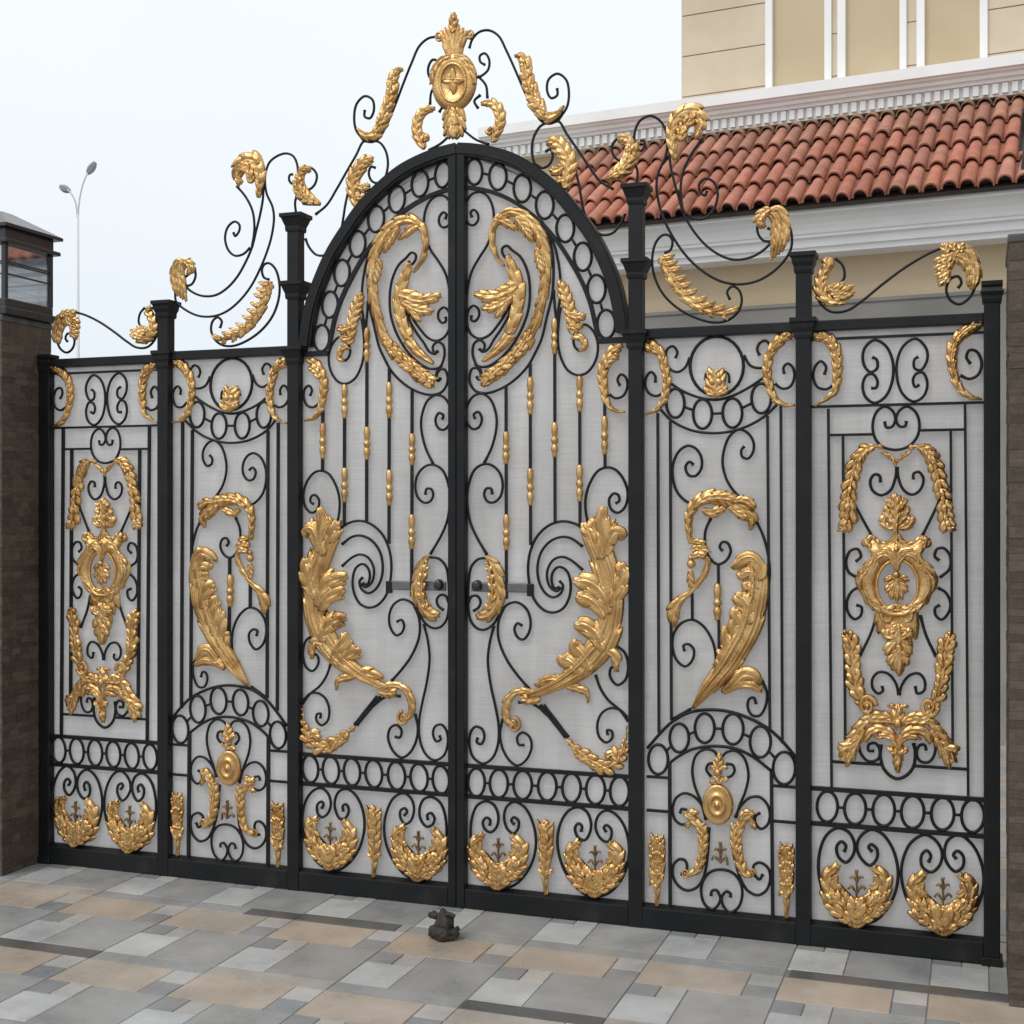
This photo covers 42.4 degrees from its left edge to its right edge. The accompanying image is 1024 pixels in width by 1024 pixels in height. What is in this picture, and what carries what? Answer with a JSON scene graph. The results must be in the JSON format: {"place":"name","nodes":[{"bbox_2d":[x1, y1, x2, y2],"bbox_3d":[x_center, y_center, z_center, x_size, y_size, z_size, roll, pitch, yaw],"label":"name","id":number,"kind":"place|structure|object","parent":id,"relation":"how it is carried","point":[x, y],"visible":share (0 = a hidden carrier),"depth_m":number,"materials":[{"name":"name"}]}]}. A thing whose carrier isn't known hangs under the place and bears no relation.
{"place":"outdoors","nodes":[
{"label":"outdoors","id":0,"kind":"place"},
{"bbox_2d":[59,161,96,357],"bbox_3d":[-8.569,-2.663,26.002,0.747,8.527,0.174,0,0,5],"label":"street lamp","id":1,"kind":"object","parent":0,"point":[91,168],"visible":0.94,"depth_m":25.98,"materials":[{"name":"grey metal"}]},
{"bbox_2d":[0,0,681,358],"label":"sky","id":2,"kind":"structure","parent":0,"point":[164,96],"materials":[{"name":"white"}]},
{"bbox_2d":[0,746,1023,1023],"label":"pavement","id":3,"kind":"structure","parent":0,"point":[78,944],"depth_m":4.63,"materials":[{"name":"grey stone"}]},
{"bbox_2d":[0,314,51,875],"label":"stone pillar","id":4,"kind":"structure","parent":3,"relation":"on","point":[24,343],"depth_m":5.90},
{"bbox_2d":[0,211,62,324],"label":"pillar lantern","id":5,"kind":"object","parent":4,"relation":"on","point":[20,239],"visible":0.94,"depth_m":5.96,"materials":[{"name":"metal"}]},
{"bbox_2d":[37,354,58,864],"bbox_3d":[-2.124,0.442,6.036,0.079,2.318,0.079,0,0,20],"label":"gate post","id":6,"kind":"object","parent":3,"relation":"on","point":[46,587],"visible":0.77,"depth_m":6.01,"materials":[{"name":"black metal"}]},
{"bbox_2d":[49,305,156,874],"bbox_3d":[-1.829,0.337,5.922,0.593,2.517,0.071,0,0,20],"label":"ornamental fence","id":7,"kind":"object","parent":3,"relation":"on","point":[104,763],"visible":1,"depth_m":5.92,"materials":[{"name":"black metal"}]},
{"bbox_2d":[150,299,180,876],"bbox_3d":[-1.527,0.336,5.823,0.096,2.529,0.096,0,0,20],"label":"gate post","id":8,"kind":"object","parent":3,"relation":"on","point":[166,311],"visible":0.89,"depth_m":5.80,"materials":[{"name":"black metal"}]},
{"bbox_2d":[168,150,298,888],"bbox_3d":[-1.210,0.020,5.703,0.644,3.152,0.068,0,0,20],"label":"ornamental fence","id":9,"kind":"object","parent":3,"relation":"on","point":[228,720],"visible":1,"depth_m":5.71,"materials":[{"name":"black metal"}]},
{"bbox_2d":[279,164,320,890],"bbox_3d":[-0.885,0.064,5.595,0.174,3.072,0.104,0,0,20],"label":"gate post","id":10,"kind":"object","parent":3,"relation":"on","point":[295,286],"visible":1,"depth_m":5.58,"materials":[{"name":"black metal"}]},
{"bbox_2d":[298,12,476,906],"bbox_3d":[-0.528,-0.214,5.460,0.828,3.620,0.071,0,0,20],"label":"gate leaf","id":11,"kind":"object","parent":10,"relation":"attached to","point":[378,560],"visible":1,"depth_m":5.47,"materials":[{"name":"black metal"}]},
{"bbox_2d":[428,907,459,941],"bbox_3d":[-0.257,1.545,4.950,0.104,0.127,0.106,0,0,-29],"label":"gate stop","id":12,"kind":"object","parent":3,"relation":"on","point":[442,928],"visible":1,"depth_m":4.93,"materials":[{"name":"metal"}]},
{"bbox_2d":[605,133,652,927],"bbox_3d":[0.450,0.066,5.120,0.174,3.069,0.104,0,0,20],"label":"gate post","id":13,"kind":"object","parent":3,"relation":"on","point":[636,263],"visible":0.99,"depth_m":5.08,"materials":[{"name":"black metal"}]},
{"bbox_2d":[455,29,628,924],"bbox_3d":[0.126,-0.175,5.227,0.737,3.542,0.071,0,0,20],"label":"gate leaf","id":14,"kind":"object","parent":13,"relation":"attached to","point":[542,578],"visible":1,"depth_m":5.24,"materials":[{"name":"black metal"}]},
{"bbox_2d":[633,102,795,942],"bbox_3d":[0.766,0.017,5.000,0.636,3.157,0.068,0,0,20],"label":"ornamental fence","id":15,"kind":"object","parent":3,"relation":"on","point":[719,629],"visible":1,"depth_m":5.00,"materials":[{"name":"black metal"}]},
{"bbox_2d":[789,250,818,945],"bbox_3d":[1.083,0.321,4.895,0.096,2.559,0.096,0,0,20],"label":"gate post","id":16,"kind":"object","parent":3,"relation":"on","point":[803,321],"visible":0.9,"depth_m":4.87,"materials":[{"name":"black metal"}]},
{"bbox_2d":[811,241,983,963],"bbox_3d":[1.389,0.315,4.777,0.612,2.563,0.071,0,0,20],"label":"ornamental fence","id":17,"kind":"object","parent":3,"relation":"on","point":[897,786],"visible":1,"depth_m":4.78,"materials":[{"name":"black metal"}]},
{"bbox_2d":[980,280,1003,967],"bbox_3d":[1.700,0.393,4.675,0.079,2.416,0.079,0,0,20],"label":"gate post","id":18,"kind":"object","parent":3,"relation":"on","point":[991,293],"visible":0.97,"depth_m":4.65,"materials":[{"name":"black metal"}]},
{"bbox_2d":[1005,233,1023,1007],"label":"stone pillar","id":19,"kind":"structure","parent":3,"relation":"on","point":[1014,262],"depth_m":4.26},
{"bbox_2d":[478,0,1023,745],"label":"house","id":20,"kind":"structure","parent":0,"point":[870,144],"depth_m":9.81,"materials":[{"name":"beige paint"}]},
{"bbox_2d":[1018,108,1023,169],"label":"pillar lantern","id":21,"kind":"object","parent":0,"point":[1021,142],"visible":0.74,"depth_m":4.50,"materials":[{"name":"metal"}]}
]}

